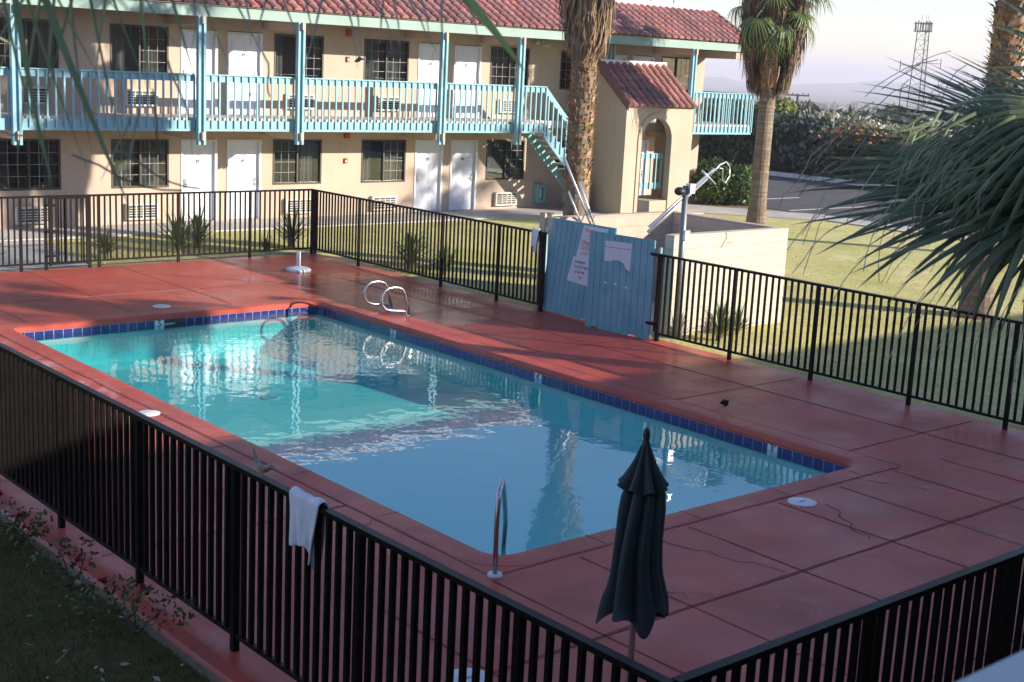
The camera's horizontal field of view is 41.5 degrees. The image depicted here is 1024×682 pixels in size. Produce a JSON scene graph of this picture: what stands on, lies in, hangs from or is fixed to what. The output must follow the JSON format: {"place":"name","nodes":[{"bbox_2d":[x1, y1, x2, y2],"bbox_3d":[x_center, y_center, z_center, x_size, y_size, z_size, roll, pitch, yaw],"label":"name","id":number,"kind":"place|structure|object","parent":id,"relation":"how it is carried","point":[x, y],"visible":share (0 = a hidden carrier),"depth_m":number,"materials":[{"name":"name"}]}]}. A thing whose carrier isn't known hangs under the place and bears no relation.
{"place":"outdoors","nodes":[
{"label":"outdoors","id":0,"kind":"place"},
{"bbox_2d":[0,240,87,269],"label":"gate path","id":1,"kind":"structure","parent":0,"point":[30,252],"depth_m":27.57,"materials":[{"name":"concrete"}]},
{"bbox_2d":[0,519,218,681],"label":"lawn","id":2,"kind":"structure","parent":0,"point":[40,659],"depth_m":10.03,"materials":[{"name":"green plant"}]},
{"bbox_2d":[0,491,53,546],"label":"rose bush","id":3,"kind":"object","parent":2,"relation":"on","point":[35,532],"visible":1,"depth_m":11.66,"materials":[{"name":"green plant"}]},
{"bbox_2d":[26,536,103,596],"bbox_3d":[-3.578,1.785,10.901,0.514,0.490,0.797,-7,15,-40],"label":"rose bush","id":4,"kind":"object","parent":2,"relation":"on","point":[77,559],"visible":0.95,"depth_m":10.88,"materials":[{"name":"green plant"}]},
{"bbox_2d":[65,573,195,634],"bbox_3d":[-2.885,2.001,10.078,1.121,0.464,0.624,8,13,24],"label":"rose bush","id":5,"kind":"object","parent":2,"relation":"on","point":[134,608],"visible":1,"depth_m":10.09,"materials":[{"name":"green plant"}]},
{"bbox_2d":[0,0,525,209],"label":"foreground palm","id":6,"kind":"object","parent":2,"relation":"on","point":[476,10],"visible":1,"depth_m":2.50,"materials":[{"name":"green plant"}]},
{"bbox_2d":[25,322,996,681],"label":"leaf litter","id":7,"kind":"object","parent":2,"relation":"on","point":[183,664],"visible":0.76,"depth_m":9.61,"materials":[{"name":"brown plant"}]},
{"bbox_2d":[0,252,309,271],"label":"gravel strip","id":8,"kind":"object","parent":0,"point":[77,266],"visible":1,"depth_m":27.47,"materials":[{"name":"grey gravel"}]},
{"bbox_2d":[42,231,305,264],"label":"back lawn","id":9,"kind":"structure","parent":0,"point":[170,249],"depth_m":29.66,"materials":[{"name":"green plant"}]},
{"bbox_2d":[82,223,126,261],"bbox_3d":[-8.367,-2.067,27.752,1.206,0.838,1.325,-7,15,-40],"label":"young palm","id":10,"kind":"object","parent":9,"relation":"on","point":[107,243],"visible":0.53,"depth_m":27.74,"materials":[{"name":"green plant"}]},
{"bbox_2d":[258,231,275,251],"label":"young palm","id":11,"kind":"object","parent":9,"relation":"on","point":[266,244],"visible":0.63,"depth_m":29.87,"materials":[{"name":"green plant"}]},
{"bbox_2d":[251,447,275,475],"bbox_3d":[-1.713,0.852,9.300,0.230,0.183,0.074,20,19,31],"label":"bird","id":12,"kind":"object","parent":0,"point":[263,467],"visible":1,"depth_m":9.29},
{"bbox_2d":[0,207,562,240],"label":"walkway","id":13,"kind":"structure","parent":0,"point":[504,213],"depth_m":35.10,"materials":[{"name":"concrete"}]},
{"bbox_2d":[445,668,484,681],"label":"chair","id":14,"kind":"object","parent":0,"point":[469,674],"visible":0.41,"depth_m":9.64,"materials":[{"name":"white plastic"}]},
{"bbox_2d":[0,81,979,681],"bbox_3d":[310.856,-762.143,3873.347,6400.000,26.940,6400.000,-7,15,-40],"label":"ground","id":15,"kind":"structure","parent":0,"point":[842,99],"depth_m":1727.16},
{"bbox_2d":[143,204,205,252],"bbox_3d":[-7.214,-2.437,29.072,1.570,1.174,1.652,4,12,5],"label":"young palm","id":16,"kind":"object","parent":15,"relation":"on","point":[181,232],"visible":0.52,"depth_m":28.94,"materials":[{"name":"green plant"}]},
{"bbox_2d":[174,204,222,247],"bbox_3d":[-6.985,-2.541,29.854,1.500,1.074,1.480,1,12,-10],"label":"young palm","id":17,"kind":"object","parent":15,"relation":"on","point":[201,231],"visible":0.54,"depth_m":29.75,"materials":[{"name":"green plant"}]},
{"bbox_2d":[0,0,754,229],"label":"motel building","id":18,"kind":"structure","parent":15,"relation":"on","point":[482,125],"depth_m":35.60,"materials":[{"name":"paint"}]},
{"bbox_2d":[0,17,58,69],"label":"window","id":19,"kind":"structure","parent":18,"relation":"in","point":[38,60],"depth_m":31.34,"materials":[{"name":"glass"}]},
{"bbox_2d":[0,139,60,190],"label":"window","id":20,"kind":"structure","parent":18,"relation":"in","point":[29,175],"depth_m":31.85,"materials":[{"name":"black glass"}]},
{"bbox_2d":[110,23,168,72],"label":"window","id":21,"kind":"structure","parent":18,"relation":"in","point":[122,58],"depth_m":32.86,"materials":[{"name":"glass"}]},
{"bbox_2d":[111,139,168,187],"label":"window","id":22,"kind":"structure","parent":18,"relation":"in","point":[145,151],"depth_m":33.30,"materials":[{"name":"black glass"}]},
{"bbox_2d":[181,139,216,220],"bbox_3d":[-7.939,-4.063,34.116,1.000,2.058,0.135,-7,15,-40],"label":"door","id":23,"kind":"structure","parent":18,"relation":"in","point":[198,163],"depth_m":34.12,"materials":[{"name":"white paint"}]},
{"bbox_2d":[181,29,217,114],"bbox_3d":[-7.809,-6.685,33.577,1.000,2.058,0.135,-7,15,-40],"label":"door","id":24,"kind":"structure","parent":18,"relation":"in","point":[211,38],"depth_m":33.60,"materials":[{"name":"white paint"}]},
{"bbox_2d":[226,139,261,219],"bbox_3d":[-6.967,-4.184,34.939,1.000,2.058,0.135,-7,15,-40],"label":"door","id":25,"kind":"structure","parent":18,"relation":"in","point":[243,155],"depth_m":34.93,"materials":[{"name":"white paint"}]},
{"bbox_2d":[227,32,262,114],"bbox_3d":[-6.836,-6.806,34.401,1.000,2.058,0.135,-7,15,-40],"label":"door","id":26,"kind":"structure","parent":18,"relation":"in","point":[244,57],"depth_m":34.41,"materials":[{"name":"white paint"}]},
{"bbox_2d":[272,139,321,184],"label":"window","id":27,"kind":"structure","parent":18,"relation":"in","point":[292,163],"depth_m":36.44,"materials":[{"name":"glass"}]},
{"bbox_2d":[274,33,323,78],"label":"window","id":28,"kind":"structure","parent":18,"relation":"in","point":[284,44],"depth_m":36.06,"materials":[{"name":"black glass"}]},
{"bbox_2d":[361,140,405,182],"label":"window","id":29,"kind":"structure","parent":18,"relation":"in","point":[381,160],"depth_m":38.08,"materials":[{"name":"glass"}]},
{"bbox_2d":[363,39,409,81],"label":"window","id":30,"kind":"structure","parent":18,"relation":"in","point":[378,63],"depth_m":37.43,"materials":[{"name":"black glass"}]},
{"bbox_2d":[413,140,442,211],"bbox_3d":[-2.439,-4.747,38.774,1.000,2.058,0.135,-7,15,-40],"label":"door","id":31,"kind":"structure","parent":18,"relation":"in","point":[428,165],"depth_m":38.81,"materials":[{"name":"white paint"}]},
{"bbox_2d":[416,43,439,117],"bbox_3d":[-2.308,-7.369,38.235,1.000,2.058,0.135,-7,15,-40],"label":"door","id":32,"kind":"structure","parent":18,"relation":"in","point":[428,58],"depth_m":38.16,"materials":[{"name":"white paint"}]},
{"bbox_2d":[448,140,477,210],"bbox_3d":[-1.466,-4.867,39.597,1.000,2.058,0.135,-7,15,-40],"label":"door","id":33,"kind":"structure","parent":18,"relation":"in","point":[464,153],"depth_m":39.63,"materials":[{"name":"white paint"}]},
{"bbox_2d":[452,45,481,118],"bbox_3d":[-1.336,-7.489,39.058,1.000,2.058,0.135,-7,15,-40],"label":"door","id":34,"kind":"structure","parent":18,"relation":"in","point":[467,59],"depth_m":39.08,"materials":[{"name":"white paint"}]},
{"bbox_2d":[466,45,529,87],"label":"window","id":35,"kind":"structure","parent":18,"relation":"in","point":[503,67],"depth_m":40.98,"materials":[{"name":"black glass"}]},
{"bbox_2d":[485,140,525,179],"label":"window","id":36,"kind":"structure","parent":18,"relation":"in","point":[505,159],"depth_m":40.90,"materials":[{"name":"brown glass"}]},
{"bbox_2d":[554,140,564,177],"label":"window","id":37,"kind":"structure","parent":18,"relation":"in","point":[560,166],"depth_m":41.97,"materials":[{"name":"brown glass"}]},
{"bbox_2d":[559,50,571,89],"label":"window","id":38,"kind":"structure","parent":18,"relation":"in","point":[565,73],"depth_m":41.46,"materials":[{"name":"brown glass"}]},
{"bbox_2d":[604,54,626,59],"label":"door","id":39,"kind":"structure","parent":18,"relation":"in","point":[618,57],"depth_m":42.83,"materials":[{"name":"white paint"}]},
{"bbox_2d":[632,56,654,61],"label":"door","id":40,"kind":"structure","parent":18,"relation":"in","point":[635,58],"depth_m":43.54,"materials":[{"name":"white paint"}]},
{"bbox_2d":[639,140,648,194],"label":"door","id":41,"kind":"structure","parent":18,"relation":"in","point":[645,143],"depth_m":44.46,"materials":[{"name":"white paint"}]},
{"bbox_2d":[635,55,689,92],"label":"window","id":42,"kind":"structure","parent":18,"relation":"in","point":[680,67],"depth_m":44.76,"materials":[{"name":"brown glass"}]},
{"bbox_2d":[373,224,436,269],"bbox_3d":[-2.058,-2.011,28.242,1.620,1.176,1.643,11,14,36],"label":"young palm","id":43,"kind":"object","parent":15,"relation":"on","point":[410,249],"visible":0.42,"depth_m":28.18,"materials":[{"name":"green plant"}]},
{"bbox_2d":[555,0,617,215],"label":"fan palm","id":44,"kind":"object","parent":15,"relation":"on","point":[586,25],"visible":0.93,"depth_m":27.92,"materials":[{"name":"brown plant"}]},
{"bbox_2d":[590,59,697,213],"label":"stair tower","id":45,"kind":"structure","parent":15,"relation":"on","point":[634,98],"depth_m":40.94,"materials":[{"name":"paint"}]},
{"bbox_2d":[535,211,788,336],"bbox_3d":[2.674,-1.289,24.259,3.320,1.830,2.953,-7,15,-40],"label":"block enclosure","id":46,"kind":"object","parent":15,"relation":"on","point":[762,248],"visible":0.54,"depth_m":23.71,"materials":[{"name":"beige"}]},
{"bbox_2d":[568,191,580,221],"bbox_3d":[1.147,-2.249,23.611,0.395,0.736,0.115,-3,13,-25],"label":"leaning pole","id":47,"kind":"object","parent":46,"relation":"attached to","point":[575,209],"visible":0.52,"depth_m":23.59,"materials":[{"name":"metal"}]},
{"bbox_2d":[563,157,591,223],"bbox_3d":[1.225,-2.497,23.767,0.845,1.471,0.100,-5,14,-33],"label":"leaning pole","id":48,"kind":"object","parent":46,"relation":"attached to","point":[577,190],"visible":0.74,"depth_m":23.71,"materials":[{"name":"metal"}]},
{"bbox_2d":[578,181,595,224],"bbox_3d":[1.399,-2.276,23.901,0.569,1.099,0.109,-4,13,-29],"label":"leaning pole","id":49,"kind":"object","parent":46,"relation":"attached to","point":[586,202],"visible":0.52,"depth_m":23.84,"materials":[{"name":"metal"}]},
{"bbox_2d":[647,161,729,232],"bbox_3d":[3.050,-2.479,23.073,0.068,1.149,2.295,13,16,41],"label":"pool net","id":50,"kind":"object","parent":46,"relation":"on","point":[675,205],"visible":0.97,"depth_m":22.87,"materials":[{"name":"metal"}]},
{"bbox_2d":[690,157,752,205],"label":"shrub","id":51,"kind":"object","parent":15,"relation":"on","point":[731,190],"visible":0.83,"depth_m":45.59,"materials":[{"name":"green plant"}]},
{"bbox_2d":[704,98,744,161],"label":"distant tree","id":52,"kind":"object","parent":15,"relation":"on","point":[713,103],"depth_m":167.15,"materials":[{"name":"green plant"}]},
{"bbox_2d":[697,98,782,167],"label":"hedge shrub","id":53,"kind":"object","parent":15,"relation":"on","point":[719,144],"visible":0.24,"depth_m":64.06,"materials":[{"name":"green plant"}]},
{"bbox_2d":[752,96,797,137],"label":"feathery tree","id":54,"kind":"object","parent":15,"relation":"on","point":[786,105],"visible":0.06,"depth_m":69.80,"materials":[{"name":"green plant"}]},
{"bbox_2d":[725,0,835,224],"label":"fan palm","id":55,"kind":"object","parent":15,"relation":"on","point":[772,35],"visible":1,"depth_m":39.04,"materials":[{"name":"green plant"}]},
{"bbox_2d":[746,110,843,174],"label":"hedge shrub","id":56,"kind":"object","parent":15,"relation":"on","point":[792,141],"visible":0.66,"depth_m":60.94,"materials":[{"name":"green plant"}]},
{"bbox_2d":[700,163,895,185],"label":"kerb","id":57,"kind":"structure","parent":15,"relation":"on","point":[789,175],"depth_m":59.06,"materials":[{"name":"grey concrete"}]},
{"bbox_2d":[786,92,809,103],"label":"utility pole","id":58,"kind":"object","parent":15,"relation":"on","point":[798,95],"visible":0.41,"depth_m":134.79,"materials":[{"name":"grey wood"}]},
{"bbox_2d":[773,98,837,170],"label":"distant tree","id":59,"kind":"object","parent":15,"relation":"on","point":[813,108],"visible":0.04,"depth_m":126.98,"materials":[{"name":"green plant"}]},
{"bbox_2d":[708,98,974,137],"bbox_3d":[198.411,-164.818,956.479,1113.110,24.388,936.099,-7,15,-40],"label":"woodland","id":60,"kind":"object","parent":15,"relation":"on","point":[827,106],"visible":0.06,"depth_m":1197.94,"materials":[{"name":"green plant"}]},
{"bbox_2d":[835,105,875,125],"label":"distant tree","id":61,"kind":"object","parent":15,"relation":"on","point":[853,111],"visible":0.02,"depth_m":141.32,"materials":[{"name":"green plant"}]},
{"bbox_2d":[793,108,922,172],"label":"oleander","id":62,"kind":"object","parent":15,"relation":"on","point":[842,119],"visible":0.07,"depth_m":62.93,"materials":[{"name":"green plant"}]},
{"bbox_2d":[808,124,925,185],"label":"hedge shrub","id":63,"kind":"object","parent":15,"relation":"on","point":[838,153],"visible":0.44,"depth_m":58.98,"materials":[{"name":"green plant"}]},
{"bbox_2d":[861,109,878,116],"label":"distant tree","id":64,"kind":"object","parent":15,"relation":"on","point":[871,114],"depth_m":184.90,"materials":[{"name":"green plant"}]},
{"bbox_2d":[873,111,901,124],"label":"distant tree","id":65,"kind":"object","parent":15,"relation":"on","point":[883,115],"visible":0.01,"depth_m":157.50,"materials":[{"name":"green plant"}]},
{"bbox_2d":[873,102,909,114],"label":"distant tree","id":66,"kind":"object","parent":15,"relation":"on","point":[877,111],"visible":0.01,"depth_m":203.48,"materials":[{"name":"green plant"}]},
{"bbox_2d":[779,0,1023,393],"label":"foreground palm","id":67,"kind":"object","parent":15,"relation":"on","point":[973,177],"visible":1,"depth_m":6.08,"materials":[{"name":"green plant"}]},
{"bbox_2d":[877,110,944,129],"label":"distant tree","id":68,"kind":"object","parent":15,"relation":"on","point":[890,116],"visible":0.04,"depth_m":151.97,"materials":[{"name":"green plant"}]},
{"bbox_2d":[878,121,949,136],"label":"distant tree","id":69,"kind":"object","parent":15,"relation":"on","point":[923,130],"depth_m":138.31,"materials":[{"name":"green plant"}]},
{"bbox_2d":[899,14,941,114],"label":"communication tower","id":70,"kind":"structure","parent":15,"relation":"on","point":[930,26],"depth_m":281.29,"materials":[{"name":"metal"}]},
{"bbox_2d":[898,136,958,181],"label":"hedge shrub","id":71,"kind":"object","parent":15,"relation":"on","point":[903,143],"depth_m":56.33,"materials":[{"name":"green plant"}]},
{"bbox_2d":[956,0,1023,319],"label":"fan palm","id":72,"kind":"object","parent":15,"relation":"on","point":[1006,15],"visible":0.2,"depth_m":24.84,"materials":[{"name":"brown plant"}]},
{"bbox_2d":[957,650,1023,681],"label":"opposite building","id":73,"kind":"structure","parent":15,"relation":"on","point":[1010,669],"depth_m":1.42,"materials":[{"name":"paint"}]},
{"bbox_2d":[0,253,1023,681],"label":"pool deck","id":74,"kind":"structure","parent":0,"point":[912,495],"depth_m":13.91,"materials":[{"name":"red paint"}]},
{"bbox_2d":[138,410,159,415],"bbox_3d":[-4.346,0.857,16.122,0.280,0.017,0.280,-7,15,-40],"label":"skimmer lid","id":75,"kind":"object","parent":74,"relation":"on","point":[150,412],"visible":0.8,"depth_m":16.10,"materials":[{"name":"white plastic"}]},
{"bbox_2d":[0,189,316,271],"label":"pool fence","id":76,"kind":"object","parent":74,"relation":"on","point":[50,205],"visible":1,"depth_m":26.82,"materials":[{"name":"black metal"}]},
{"bbox_2d":[152,304,170,307],"bbox_3d":[-5.918,-0.591,22.788,0.300,0.017,0.300,-7,15,-40],"label":"skimmer lid","id":77,"kind":"object","parent":74,"relation":"on","point":[161,306],"visible":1,"depth_m":22.74,"materials":[{"name":"white plastic"}]},
{"bbox_2d":[286,252,310,272],"bbox_3d":[-4.309,-1.609,27.236,0.510,0.380,0.511,-7,15,-40],"label":"umbrella base","id":78,"kind":"object","parent":74,"relation":"on","point":[298,267],"visible":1,"depth_m":27.16,"materials":[{"name":"white plastic"}]},
{"bbox_2d":[0,342,674,681],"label":"pool fence","id":79,"kind":"object","parent":74,"relation":"on","point":[46,451],"visible":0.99,"depth_m":9.70,"materials":[{"name":"black metal"}]},
{"bbox_2d":[289,486,327,568],"bbox_3d":[-1.354,1.262,8.927,0.136,0.544,0.358,-7,15,-40],"label":"towel","id":80,"kind":"object","parent":79,"relation":"hanging from","point":[304,507],"visible":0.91,"depth_m":8.87,"materials":[{"name":"white fabric"}]},
{"bbox_2d":[363,280,393,308],"bbox_3d":[-2.308,-0.793,23.402,0.656,0.534,0.110,-7,15,-40],"label":"grab rail","id":81,"kind":"object","parent":74,"relation":"on","point":[388,293],"visible":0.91,"depth_m":23.37,"materials":[{"name":"metal"}]},
{"bbox_2d":[380,286,411,315],"bbox_3d":[-1.960,-0.669,22.885,0.656,0.534,0.110,-7,15,-40],"label":"grab rail","id":82,"kind":"object","parent":74,"relation":"on","point":[405,297],"visible":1,"depth_m":22.88,"materials":[{"name":"metal"}]},
{"bbox_2d":[310,189,546,311],"bbox_3d":[-1.913,-1.903,26.694,0.062,1.446,7.650,-7,15,-40],"label":"pool fence","id":83,"kind":"object","parent":74,"relation":"on","point":[439,266],"visible":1,"depth_m":26.30,"materials":[{"name":"black metal"}]},
{"bbox_2d":[531,228,541,252],"bbox_3d":[0.432,-1.789,23.934,0.135,0.434,0.180,-7,15,-40],"label":"towel","id":84,"kind":"object","parent":83,"relation":"hanging from","point":[535,234],"visible":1,"depth_m":23.91,"materials":[{"name":"white fabric"}]},
{"bbox_2d":[21,307,846,554],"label":"swimming pool","id":85,"kind":"structure","parent":74,"relation":"in","point":[443,439],"depth_m":18.72,"materials":[{"name":"liquid"}]},
{"bbox_2d":[487,479,507,578],"bbox_3d":[-0.083,1.780,11.968,0.135,1.298,1.022,4,12,7],"label":"pool handrail","id":86,"kind":"object","parent":74,"relation":"on","point":[495,573],"visible":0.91,"depth_m":11.52,"materials":[{"name":"metal"}]},
{"bbox_2d":[542,218,662,340],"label":"plywood gate","id":87,"kind":"structure","parent":74,"relation":"on","point":[599,277],"depth_m":22.60,"materials":[{"name":"wood"}]},
{"bbox_2d":[596,428,668,681],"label":"closed umbrella","id":88,"kind":"object","parent":74,"relation":"on","point":[635,593],"visible":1,"depth_m":8.23,"materials":[{"name":"fabric"}]},
{"bbox_2d":[719,399,728,406],"bbox_3d":[2.752,0.801,17.472,0.114,0.106,0.157,7,12,19],"label":"bird","id":89,"kind":"object","parent":74,"relation":"on","point":[724,402],"visible":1,"depth_m":17.45},
{"bbox_2d":[788,497,816,506],"bbox_3d":[3.007,1.663,13.978,0.300,0.017,0.300,-7,15,-40],"label":"skimmer lid","id":90,"kind":"object","parent":74,"relation":"on","point":[801,502],"visible":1,"depth_m":13.95,"materials":[{"name":"white plastic"}]},
{"bbox_2d":[653,254,1023,429],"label":"pool fence","id":91,"kind":"object","parent":74,"relation":"on","point":[728,350],"visible":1,"depth_m":19.23,"materials":[{"name":"black metal"}]},
{"bbox_2d":[671,546,1023,681],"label":"pool fence","id":92,"kind":"object","parent":74,"relation":"on","point":[1007,566],"visible":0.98,"depth_m":7.89,"materials":[{"name":"black metal"}]},
{"bbox_2d":[37,214,1023,430],"bbox_3d":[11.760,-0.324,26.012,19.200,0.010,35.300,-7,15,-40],"label":"lawn","id":93,"kind":"structure","parent":0,"point":[846,255],"depth_m":27.24,"materials":[{"name":"green plant"}]},
{"bbox_2d":[261,206,321,246],"bbox_3d":[-4.989,-2.619,30.707,1.714,1.084,1.561,4,12,5],"label":"young palm","id":94,"kind":"object","parent":93,"relation":"on","point":[291,231],"visible":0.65,"depth_m":30.66,"materials":[{"name":"green plant"}]},
{"bbox_2d":[421,241,466,275],"bbox_3d":[-1.385,-1.735,27.717,1.402,0.887,1.278,-6,15,-37],"label":"young palm","id":95,"kind":"object","parent":93,"relation":"on","point":[446,260],"visible":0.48,"depth_m":27.70,"materials":[{"name":"green plant"}]},
{"bbox_2d":[564,300,654,335],"bbox_3d":[2.609,-0.446,24.319,3.140,0.010,2.450,-7,15,-40],"label":"pump pad","id":96,"kind":"object","parent":93,"relation":"on","point":[652,316],"visible":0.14,"depth_m":24.05,"materials":[{"name":"concrete"}]},
{"bbox_2d":[674,183,695,336],"bbox_3d":[2.720,-1.275,22.064,0.179,2.591,0.402,14,16,42],"label":"floodlight post","id":97,"kind":"object","parent":93,"relation":"on","point":[684,191],"visible":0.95,"depth_m":22.00,"materials":[{"name":"white metal"}]},
{"bbox_2d":[681,297,746,341],"bbox_3d":[3.396,-0.381,22.319,1.221,0.868,1.160,5,12,9],"label":"young palm","id":98,"kind":"object","parent":93,"relation":"on","point":[722,322],"visible":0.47,"depth_m":22.36,"materials":[{"name":"green plant"}]},
{"bbox_2d":[727,302,758,334],"bbox_3d":[3.834,-0.374,22.963,0.846,0.614,0.857,1,12,-7],"label":"young palm","id":99,"kind":"object","parent":93,"relation":"on","point":[747,318],"visible":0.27,"depth_m":23.01,"materials":[{"name":"green plant"}]},
{"bbox_2d":[150,0,1023,90],"label":"sky","id":100,"kind":"structure","parent":0,"point":[853,43],"materials":[{"name":"white"}]},
{"bbox_2d":[551,204,966,239],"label":"sidewalk","id":101,"kind":"structure","parent":0,"point":[698,209],"depth_m":42.68,"materials":[{"name":"concrete"}]},
{"bbox_2d":[695,171,968,231],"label":"parking lot","id":102,"kind":"structure","parent":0,"point":[779,186],"depth_m":50.18,"materials":[{"name":"grey asphalt"}]},
{"bbox_2d":[748,197,865,210],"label":"parking marking","id":103,"kind":"object","parent":102,"relation":"on","point":[811,209],"visible":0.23,"depth_m":47.06,"materials":[{"name":"white paint"}]},
{"bbox_2d":[703,77,981,98],"bbox_3d":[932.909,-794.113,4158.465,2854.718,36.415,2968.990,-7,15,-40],"label":"hills","id":104,"kind":"structure","parent":0,"point":[850,88],"depth_m":3745.06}
]}

